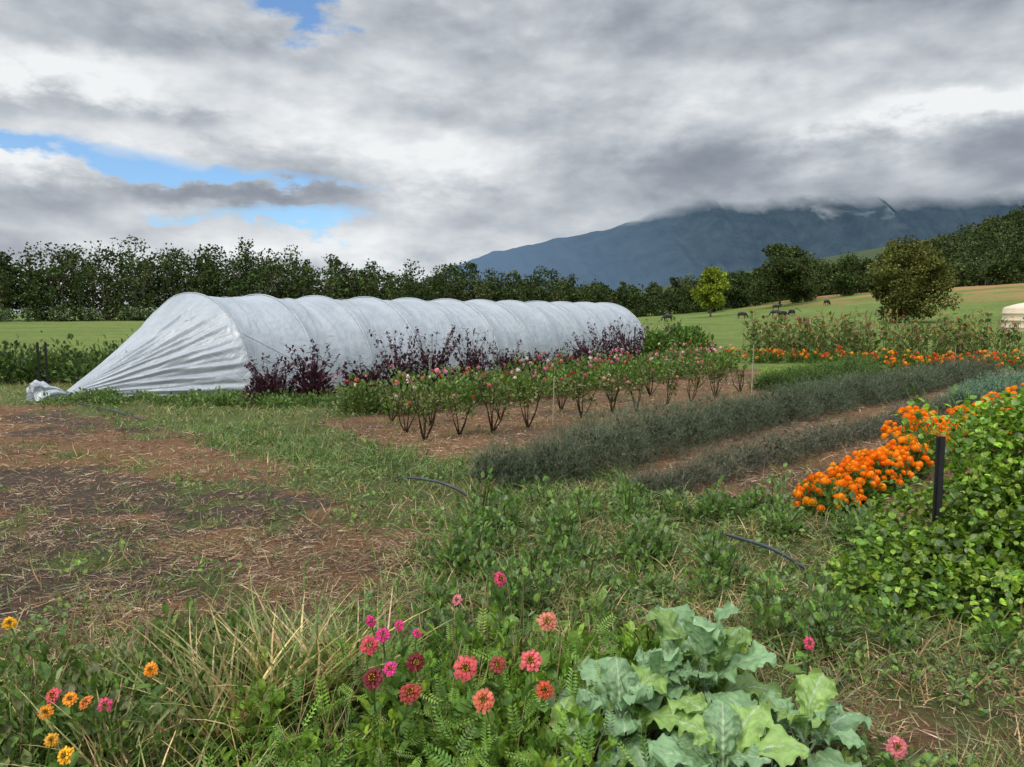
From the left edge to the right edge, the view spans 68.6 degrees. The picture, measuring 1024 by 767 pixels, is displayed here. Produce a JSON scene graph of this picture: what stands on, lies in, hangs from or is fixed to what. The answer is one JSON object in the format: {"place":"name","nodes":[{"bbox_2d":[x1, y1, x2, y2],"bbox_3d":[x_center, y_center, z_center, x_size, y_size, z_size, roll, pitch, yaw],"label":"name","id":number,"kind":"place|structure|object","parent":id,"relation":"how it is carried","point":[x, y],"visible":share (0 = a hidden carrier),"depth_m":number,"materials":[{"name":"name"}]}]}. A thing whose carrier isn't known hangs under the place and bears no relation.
{"place":"outdoors","nodes":[
{"label":"outdoors","id":0,"kind":"place"},
{"bbox_2d":[0,226,1023,766],"bbox_3d":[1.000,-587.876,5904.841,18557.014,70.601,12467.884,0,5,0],"label":"ground","id":1,"kind":"structure","parent":0,"point":[726,326],"depth_m":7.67,"materials":[{"name":"soil"}]},
{"bbox_2d":[1,616,29,685],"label":"zinnia plant","id":2,"kind":"object","parent":1,"relation":"on","point":[11,625],"visible":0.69,"depth_m":3.41,"materials":[{"name":"yellow plant"}]},
{"bbox_2d":[30,704,69,765],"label":"zinnia plant","id":3,"kind":"object","parent":1,"relation":"on","point":[47,708],"visible":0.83,"depth_m":2.73,"materials":[{"name":"green plant"}]},
{"bbox_2d":[43,733,58,766],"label":"zinnia plant","id":4,"kind":"object","parent":1,"relation":"on","point":[49,742],"visible":1,"depth_m":2.55,"materials":[{"name":"yellow plant"}]},
{"bbox_2d":[46,686,71,764],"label":"zinnia plant","id":5,"kind":"object","parent":1,"relation":"on","point":[51,692],"visible":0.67,"depth_m":2.76,"materials":[{"name":"pink plant"}]},
{"bbox_2d":[0,328,138,382],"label":"berry row","id":6,"kind":"object","parent":1,"relation":"on","point":[79,365],"visible":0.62,"depth_m":19.29,"materials":[{"name":"green plant"}]},
{"bbox_2d":[55,745,88,766],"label":"zinnia plant","id":7,"kind":"object","parent":1,"relation":"on","point":[69,758],"visible":1,"depth_m":2.48,"materials":[{"name":"yellow plant"}]},
{"bbox_2d":[53,691,105,756],"bbox_3d":[-1.593,1.348,2.783,0.164,0.442,0.134,-4,7,-40],"label":"zinnia plant","id":8,"kind":"object","parent":1,"relation":"on","point":[66,700],"visible":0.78,"depth_m":2.76,"materials":[{"name":"green plant"}]},
{"bbox_2d":[79,695,123,762],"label":"zinnia plant","id":9,"kind":"object","parent":1,"relation":"on","point":[83,704],"visible":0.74,"depth_m":2.74,"materials":[{"name":"orange plant"}]},
{"bbox_2d":[88,697,126,747],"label":"zinnia plant","id":10,"kind":"object","parent":1,"relation":"on","point":[105,701],"visible":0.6,"depth_m":2.74,"materials":[{"name":"pink plant"}]},
{"bbox_2d":[132,661,175,750],"bbox_3d":[-1.361,1.304,2.918,0.149,0.495,0.144,1,5,12],"label":"zinnia plant","id":11,"kind":"object","parent":1,"relation":"on","point":[152,671],"visible":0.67,"depth_m":2.87,"materials":[{"name":"green plant"}]},
{"bbox_2d":[34,385,349,408],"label":"squash vines","id":12,"kind":"object","parent":1,"relation":"on","point":[229,398],"visible":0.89,"depth_m":14.74,"materials":[{"name":"green plant"}]},
{"bbox_2d":[241,353,299,403],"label":"purple leaf shrub","id":13,"kind":"object","parent":1,"relation":"on","point":[265,384],"visible":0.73,"depth_m":14.95,"materials":[{"name":"plant"}]},
{"bbox_2d":[1,566,604,766],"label":"tall grass clump","id":14,"kind":"object","parent":1,"relation":"on","point":[215,705],"visible":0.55,"depth_m":3.14,"materials":[{"name":"plant"}]},
{"bbox_2d":[0,552,608,766],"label":"dry stalks","id":15,"kind":"object","parent":1,"relation":"on","point":[146,633],"visible":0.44,"depth_m":3.26,"materials":[{"name":"plant"}]},
{"bbox_2d":[279,339,347,400],"bbox_3d":[-4.171,-0.276,15.405,1.133,1.318,1.355,3,6,30],"label":"purple leaf shrub","id":16,"kind":"object","parent":1,"relation":"on","point":[316,379],"visible":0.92,"depth_m":15.35,"materials":[{"name":"plant"}]},
{"bbox_2d":[26,292,644,401],"bbox_3d":[-1.676,-1.728,25.577,5.337,2.320,26.419,4,7,35],"label":"polytunnel greenhouse","id":17,"kind":"object","parent":1,"relation":"on","point":[184,342],"visible":0.85,"depth_m":18.58,"materials":[{"name":"plastic"}]},
{"bbox_2d":[337,355,389,393],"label":"purple leaf shrub","id":18,"kind":"object","parent":1,"relation":"on","point":[374,375],"visible":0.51,"depth_m":16.54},
{"bbox_2d":[359,635,388,718],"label":"zinnia plant","id":19,"kind":"object","parent":1,"relation":"on","point":[373,641],"visible":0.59,"depth_m":3.03,"materials":[{"name":"pink plant"}]},
{"bbox_2d":[361,667,389,738],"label":"zinnia plant","id":20,"kind":"object","parent":1,"relation":"on","point":[376,674],"visible":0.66,"depth_m":2.85,"materials":[{"name":"red plant"}]},
{"bbox_2d":[360,628,390,721],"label":"zinnia plant","id":21,"kind":"object","parent":1,"relation":"on","point":[382,638],"visible":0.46,"depth_m":3.10,"materials":[{"name":"pink plant"}]},
{"bbox_2d":[0,596,758,766],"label":"leafy undergrowth","id":22,"kind":"object","parent":1,"relation":"on","point":[504,741],"visible":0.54,"depth_m":3.00,"materials":[{"name":"green plant"}]},
{"bbox_2d":[376,380,409,421],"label":"rose bush","id":23,"kind":"object","parent":1,"relation":"on","point":[402,396],"visible":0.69,"depth_m":12.29,"materials":[{"name":"green plant"}]},
{"bbox_2d":[0,293,789,321],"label":"forest edge shrubs","id":24,"kind":"object","parent":1,"relation":"on","point":[133,312],"visible":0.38,"depth_m":167.09,"materials":[{"name":"green plant"}]},
{"bbox_2d":[367,329,430,390],"bbox_3d":[-2.519,-0.521,17.288,1.538,1.466,1.381,2,6,22],"label":"purple leaf shrub","id":25,"kind":"object","parent":1,"relation":"on","point":[399,366],"visible":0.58,"depth_m":17.18,"materials":[{"name":"plant"}]},
{"bbox_2d":[382,661,416,760],"bbox_3d":[-0.410,1.310,2.922,0.191,0.499,0.128,-4,7,-39],"label":"zinnia plant","id":26,"kind":"object","parent":1,"relation":"on","point":[395,680],"visible":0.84,"depth_m":2.87,"materials":[{"name":"green plant"}]},
{"bbox_2d":[385,683,421,766],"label":"zinnia plant","id":27,"kind":"object","parent":1,"relation":"on","point":[409,699],"visible":0.87,"depth_m":2.76,"materials":[{"name":"green plant"}]},
{"bbox_2d":[385,395,422,433],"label":"rose bush","id":28,"kind":"object","parent":1,"relation":"on","point":[405,429],"visible":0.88,"depth_m":11.27,"materials":[{"name":"green plant"}]},
{"bbox_2d":[394,620,424,685],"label":"zinnia plant","id":29,"kind":"object","parent":1,"relation":"on","point":[404,679],"visible":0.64,"depth_m":3.16,"materials":[{"name":"green plant"}]},
{"bbox_2d":[401,629,426,720],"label":"zinnia plant","id":30,"kind":"object","parent":1,"relation":"on","point":[416,635],"visible":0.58,"depth_m":3.08,"materials":[{"name":"green plant"}]},
{"bbox_2d":[0,235,830,320],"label":"distant treeline","id":31,"kind":"object","parent":1,"relation":"on","point":[32,287],"visible":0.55,"depth_m":191.07,"materials":[{"name":"green plant"}]},
{"bbox_2d":[405,652,435,728],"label":"zinnia plant","id":32,"kind":"object","parent":1,"relation":"on","point":[412,659],"visible":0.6,"depth_m":2.91,"materials":[{"name":"red plant"}]},
{"bbox_2d":[194,599,662,766],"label":"fern leaf plants","id":33,"kind":"object","parent":1,"relation":"on","point":[419,735],"visible":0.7,"depth_m":2.86,"materials":[{"name":"plant"}]},
{"bbox_2d":[402,375,454,444],"bbox_3d":[-1.181,0.383,10.463,0.762,1.006,0.777,0,5,0],"label":"rose bush","id":34,"kind":"object","parent":1,"relation":"on","point":[427,412],"visible":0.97,"depth_m":10.49,"materials":[{"name":"green plant"}]},
{"bbox_2d":[410,384,447,426],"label":"rose bush","id":35,"kind":"object","parent":1,"relation":"on","point":[424,402],"visible":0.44,"depth_m":11.89,"materials":[{"name":"green plant"}]},
{"bbox_2d":[406,324,461,385],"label":"purple leaf shrub","id":36,"kind":"object","parent":1,"relation":"on","point":[440,361],"visible":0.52,"depth_m":17.75,"materials":[{"name":"plant"}]},
{"bbox_2d":[452,594,471,666],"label":"zinnia plant","id":37,"kind":"object","parent":1,"relation":"on","point":[462,626],"visible":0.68,"depth_m":3.45,"materials":[{"name":"green plant"}]},
{"bbox_2d":[436,384,489,436],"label":"rose bush","id":38,"kind":"object","parent":1,"relation":"on","point":[470,410],"visible":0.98,"depth_m":11.00,"materials":[{"name":"green plant"}]},
{"bbox_2d":[450,655,479,742],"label":"zinnia plant","id":39,"kind":"object","parent":1,"relation":"on","point":[465,675],"visible":0.74,"depth_m":2.83,"materials":[{"name":"pink plant"}]},
{"bbox_2d":[444,328,496,383],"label":"purple leaf shrub","id":40,"kind":"object","parent":1,"relation":"on","point":[473,357],"visible":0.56,"depth_m":18.64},
{"bbox_2d":[469,688,502,764],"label":"zinnia plant","id":41,"kind":"object","parent":1,"relation":"on","point":[487,703],"visible":0.82,"depth_m":2.69,"materials":[{"name":"pink plant"}]},
{"bbox_2d":[465,374,522,433],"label":"rose bush","id":42,"kind":"object","parent":1,"relation":"on","point":[481,388],"visible":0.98,"depth_m":11.30,"materials":[{"name":"green plant"}]},
{"bbox_2d":[485,378,514,420],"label":"rose bush","id":43,"kind":"object","parent":1,"relation":"on","point":[510,388],"visible":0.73,"depth_m":12.60,"materials":[{"name":"green plant"}]},
{"bbox_2d":[480,656,520,722],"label":"zinnia plant","id":44,"kind":"object","parent":1,"relation":"on","point":[496,688],"visible":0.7,"depth_m":2.90,"materials":[{"name":"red plant"}]},
{"bbox_2d":[491,571,515,654],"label":"zinnia plant","id":45,"kind":"object","parent":1,"relation":"on","point":[498,577],"visible":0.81,"depth_m":3.52,"materials":[{"name":"green plant"}]},
{"bbox_2d":[482,339,531,379],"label":"purple leaf shrub","id":46,"kind":"object","parent":1,"relation":"on","point":[502,360],"visible":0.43,"depth_m":19.56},
{"bbox_2d":[0,410,1023,701],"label":"grass tussocks","id":47,"kind":"object","parent":1,"relation":"on","point":[388,462],"depth_m":5.62,"materials":[{"name":"plant"}]},
{"bbox_2d":[0,387,1023,766],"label":"broadleaf weeds","id":48,"kind":"object","parent":1,"relation":"on","point":[926,757],"visible":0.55,"depth_m":4.63,"materials":[{"name":"green plant"}]},
{"bbox_2d":[502,376,550,430],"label":"rose bush","id":49,"kind":"object","parent":1,"relation":"on","point":[538,394],"visible":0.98,"depth_m":11.81,"materials":[{"name":"green plant"}]},
{"bbox_2d":[516,649,542,745],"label":"zinnia plant","id":50,"kind":"object","parent":1,"relation":"on","point":[534,663],"visible":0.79,"depth_m":2.87,"materials":[{"name":"pink plant"}]},
{"bbox_2d":[326,340,738,415],"bbox_3d":[2.202,-0.429,18.652,2.329,1.052,15.549,4,7,39],"label":"dahlia row","id":51,"kind":"object","parent":1,"relation":"on","point":[361,400],"visible":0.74,"depth_m":16.00,"materials":[{"name":"green plant"}]},
{"bbox_2d":[520,680,553,751],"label":"zinnia plant","id":52,"kind":"object","parent":1,"relation":"on","point":[544,694],"visible":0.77,"depth_m":2.80,"materials":[{"name":"red plant"}]},
{"bbox_2d":[517,348,559,377],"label":"purple leaf shrub","id":53,"kind":"object","parent":1,"relation":"on","point":[536,357],"visible":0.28,"depth_m":20.51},
{"bbox_2d":[536,612,557,710],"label":"zinnia plant","id":54,"kind":"object","parent":1,"relation":"on","point":[551,624],"visible":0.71,"depth_m":3.18,"materials":[{"name":"pink plant"}]},
{"bbox_2d":[545,375,572,411],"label":"rose bush","id":55,"kind":"object","parent":1,"relation":"on","point":[561,408],"visible":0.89,"depth_m":13.74,"materials":[{"name":"green plant"}]},
{"bbox_2d":[515,696,632,766],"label":"kale plant","id":56,"kind":"object","parent":1,"relation":"on","point":[569,702],"visible":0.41,"depth_m":2.77,"materials":[{"name":"green plant"}]},
{"bbox_2d":[562,371,606,418],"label":"rose bush","id":57,"kind":"object","parent":1,"relation":"on","point":[579,391],"visible":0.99,"depth_m":12.78,"materials":[{"name":"green plant"}]},
{"bbox_2d":[564,331,609,366],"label":"purple leaf shrub","id":58,"kind":"object","parent":1,"relation":"on","point":[583,348],"visible":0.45,"depth_m":24.17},
{"bbox_2d":[584,317,632,364],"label":"purple leaf shrub","id":59,"kind":"object","parent":1,"relation":"on","point":[611,343],"visible":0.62,"depth_m":25.57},
{"bbox_2d":[596,374,628,411],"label":"rose bush","id":60,"kind":"object","parent":1,"relation":"on","point":[616,388],"visible":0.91,"depth_m":13.57,"materials":[{"name":"green plant"}]},
{"bbox_2d":[594,367,632,403],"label":"rose bush","id":61,"kind":"object","parent":1,"relation":"on","point":[611,378],"visible":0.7,"depth_m":15.08,"materials":[{"name":"green plant"}]},
{"bbox_2d":[538,656,702,766],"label":"kale plant","id":62,"kind":"object","parent":1,"relation":"on","point":[663,719],"visible":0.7,"depth_m":2.91,"materials":[{"name":"green plant"}]},
{"bbox_2d":[609,321,651,360],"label":"purple leaf shrub","id":63,"kind":"object","parent":1,"relation":"on","point":[628,343],"visible":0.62,"depth_m":26.95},
{"bbox_2d":[621,372,651,411],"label":"rose bush","id":64,"kind":"object","parent":1,"relation":"on","point":[630,389],"visible":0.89,"depth_m":13.57,"materials":[{"name":"green plant"}]},
{"bbox_2d":[636,363,667,396],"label":"rose bush","id":65,"kind":"object","parent":1,"relation":"on","point":[652,378],"visible":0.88,"depth_m":16.18,"materials":[{"name":"green plant"}]},
{"bbox_2d":[639,327,673,358],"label":"green leaf shrub","id":66,"kind":"object","parent":1,"relation":"on","point":[653,340],"visible":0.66,"depth_m":26.80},
{"bbox_2d":[656,367,680,406],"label":"rose bush","id":67,"kind":"object","parent":1,"relation":"on","point":[672,377],"visible":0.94,"depth_m":14.48,"materials":[{"name":"green plant"}]},
{"bbox_2d":[627,634,710,739],"bbox_3d":[0.619,1.277,3.037,0.407,0.525,0.366,2,6,23],"label":"kale plant","id":68,"kind":"object","parent":1,"relation":"on","point":[665,659],"visible":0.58,"depth_m":2.97,"materials":[{"name":"green plant"}]},
{"bbox_2d":[665,316,702,352],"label":"green leaf shrub","id":69,"kind":"object","parent":1,"relation":"on","point":[678,330],"visible":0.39,"depth_m":28.32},
{"bbox_2d":[670,361,706,401],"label":"rose bush","id":70,"kind":"object","parent":1,"relation":"on","point":[689,377],"visible":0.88,"depth_m":15.09,"materials":[{"name":"green plant"}]},
{"bbox_2d":[683,323,716,354],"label":"green leaf shrub","id":71,"kind":"object","parent":1,"relation":"on","point":[698,334],"visible":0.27,"depth_m":29.04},
{"bbox_2d":[390,462,1023,677],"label":"leafy weeds","id":72,"kind":"object","parent":1,"relation":"on","point":[716,554],"visible":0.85,"depth_m":4.93,"materials":[{"name":"green plant"}]},
{"bbox_2d":[635,600,784,711],"bbox_3d":[0.792,1.201,3.109,0.688,0.647,0.565,0,5,0],"label":"kale plant","id":73,"kind":"object","parent":1,"relation":"on","point":[715,646],"visible":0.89,"depth_m":3.07,"materials":[{"name":"green plant"}]},
{"bbox_2d":[690,264,732,316],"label":"yellow green tree","id":74,"kind":"object","parent":1,"relation":"on","point":[710,291],"visible":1,"depth_m":182.34,"materials":[{"name":"green plant"}]},
{"bbox_2d":[701,362,733,398],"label":"rose bush","id":75,"kind":"object","parent":1,"relation":"on","point":[719,372],"visible":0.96,"depth_m":15.92,"materials":[{"name":"green plant"}]},
{"bbox_2d":[648,702,809,766],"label":"kale plant","id":76,"kind":"object","parent":1,"relation":"on","point":[723,734],"visible":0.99,"depth_m":2.65,"materials":[{"name":"green plant"}]},
{"bbox_2d":[724,272,750,308],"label":"paddock tree","id":77,"kind":"object","parent":1,"relation":"on","point":[737,282],"visible":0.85,"depth_m":261.69,"materials":[{"name":"green plant"}]},
{"bbox_2d":[464,351,1013,491],"bbox_3d":[6.297,0.136,14.284,19.043,0.982,1.860,-5,8,-45],"label":"feathery herb row","id":78,"kind":"object","parent":1,"relation":"on","point":[564,454],"visible":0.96,"depth_m":10.23,"materials":[{"name":"green plant"}]},
{"bbox_2d":[694,531,807,569],"bbox_3d":[1.765,1.217,5.642,0.037,0.107,1.066,-3,6,-32],"label":"irrigation hose","id":79,"kind":"object","parent":1,"relation":"on","point":[761,545],"visible":0.77,"depth_m":5.50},
{"bbox_2d":[742,267,777,305],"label":"paddock tree","id":80,"kind":"object","parent":1,"relation":"on","point":[761,296],"visible":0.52,"depth_m":258.24,"materials":[{"name":"green plant"}]},
{"bbox_2d":[750,243,818,306],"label":"fig tree","id":81,"kind":"object","parent":1,"relation":"on","point":[787,264],"visible":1,"depth_m":215.29,"materials":[{"name":"green plant"}]},
{"bbox_2d":[782,636,816,704],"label":"zinnia plant","id":82,"kind":"object","parent":1,"relation":"on","point":[794,668],"visible":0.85,"depth_m":3.37,"materials":[{"name":"green plant"}]},
{"bbox_2d":[789,276,821,302],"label":"paddock tree","id":83,"kind":"object","parent":1,"relation":"on","point":[795,298],"visible":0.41,"depth_m":232.22,"materials":[{"name":"green plant"}]},
{"bbox_2d":[751,668,871,766],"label":"kale plant","id":84,"kind":"object","parent":1,"relation":"on","point":[819,716],"visible":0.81,"depth_m":2.92,"materials":[{"name":"green plant"}]},
{"bbox_2d":[803,255,826,298],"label":"paddock tree","id":85,"kind":"object","parent":1,"relation":"on","point":[814,265],"visible":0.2,"depth_m":257.71,"materials":[{"name":"green plant"}]},
{"bbox_2d":[746,350,896,391],"bbox_3d":[8.063,-0.249,18.851,2.383,1.068,5.898,5,8,44],"label":"feathery herb row","id":86,"kind":"object","parent":1,"relation":"on","point":[789,375],"visible":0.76,"depth_m":18.06,"materials":[{"name":"green plant"}]},
{"bbox_2d":[622,379,1023,501],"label":"feathery herb row","id":87,"kind":"object","parent":1,"relation":"on","point":[863,429],"visible":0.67,"depth_m":8.98,"materials":[{"name":"green plant"}]},
{"bbox_2d":[825,256,857,295],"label":"paddock tree","id":88,"kind":"object","parent":1,"relation":"on","point":[844,279],"visible":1,"depth_m":237.33,"materials":[{"name":"green plant"}]},
{"bbox_2d":[831,252,875,293],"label":"paddock tree","id":89,"kind":"object","parent":1,"relation":"on","point":[858,269],"visible":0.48,"depth_m":258.88,"materials":[{"name":"green plant"}]},
{"bbox_2d":[792,435,934,520],"bbox_3d":[3.486,0.889,7.479,0.825,0.503,2.886,5,7,41],"label":"marigold row","id":90,"kind":"object","parent":1,"relation":"on","point":[862,474],"visible":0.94,"depth_m":7.15,"materials":[{"name":"orange plant"}]},
{"bbox_2d":[714,345,1023,365],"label":"marigold row","id":91,"kind":"object","parent":1,"relation":"on","point":[775,352],"visible":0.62,"depth_m":26.65,"materials":[{"name":"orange plant"}]},
{"bbox_2d":[736,205,1023,295],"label":"hill forest","id":92,"kind":"object","parent":1,"relation":"on","point":[968,255],"visible":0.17,"depth_m":419.97,"materials":[{"name":"green plant"}]},
{"bbox_2d":[741,306,1023,359],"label":"tall flower bed","id":93,"kind":"object","parent":1,"relation":"on","point":[806,338],"visible":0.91,"depth_m":30.56,"materials":[{"name":"green plant"}]},
{"bbox_2d":[877,735,907,766],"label":"zinnia plant","id":94,"kind":"object","parent":1,"relation":"on","point":[902,746],"visible":1,"depth_m":2.69,"materials":[{"name":"pink plant"}]},
{"bbox_2d":[867,235,962,322],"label":"paddock tree","id":95,"kind":"object","parent":1,"relation":"on","point":[915,270],"visible":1,"depth_m":105.14,"materials":[{"name":"green plant"}]},
{"bbox_2d":[814,383,1023,650],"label":"climbing bean vine","id":96,"kind":"object","parent":1,"relation":"on","point":[959,544],"visible":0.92,"depth_m":4.67,"materials":[{"name":"green plant"}]},
{"bbox_2d":[929,435,945,578],"bbox_3d":[2.720,0.892,4.830,0.060,1.120,0.052,0,5,0],"label":"star picket post","id":97,"kind":"object","parent":1,"relation":"on","point":[939,473],"visible":0.65,"depth_m":4.79,"materials":[{"name":"black metal"}]},
{"bbox_2d":[880,383,1023,466],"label":"marigold row","id":98,"kind":"object","parent":1,"relation":"on","point":[899,429],"visible":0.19,"depth_m":9.17,"materials":[{"name":"orange plant"}]},
{"bbox_2d":[884,351,1023,371],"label":"marigold row","id":99,"kind":"object","parent":1,"relation":"on","point":[903,361],"visible":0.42,"depth_m":23.27,"materials":[{"name":"orange plant"}]},
{"bbox_2d":[932,364,1023,405],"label":"blue green herb row","id":100,"kind":"object","parent":1,"relation":"on","point":[1009,379],"visible":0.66,"depth_m":14.61,"materials":[{"name":"green plant"}]},
{"bbox_2d":[982,263,1011,284],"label":"paddock tree","id":101,"kind":"object","parent":1,"relation":"on","point":[997,274],"visible":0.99,"depth_m":197.20,"materials":[{"name":"green plant"}]},
{"bbox_2d":[1001,303,1023,331],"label":"water tank","id":102,"kind":"object","parent":1,"relation":"on","point":[1016,311],"visible":0.81,"depth_m":74.96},
{"bbox_2d":[1008,256,1023,283],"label":"paddock tree","id":103,"kind":"object","parent":1,"relation":"on","point":[1018,261],"visible":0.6,"depth_m":258.49,"materials":[{"name":"green plant"}]},
{"bbox_2d":[0,379,1023,766],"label":"grass","id":104,"kind":"structure","parent":0,"point":[712,619],"depth_m":4.78,"materials":[{"name":"plant"}]},
{"bbox_2d":[0,0,1023,312],"label":"sky","id":105,"kind":"structure","parent":0,"point":[432,133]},
{"bbox_2d":[422,197,1023,300],"bbox_3d":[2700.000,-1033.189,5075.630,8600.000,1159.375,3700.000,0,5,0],"label":"mountain","id":106,"kind":"structure","parent":0,"point":[661,250],"depth_m":4190.16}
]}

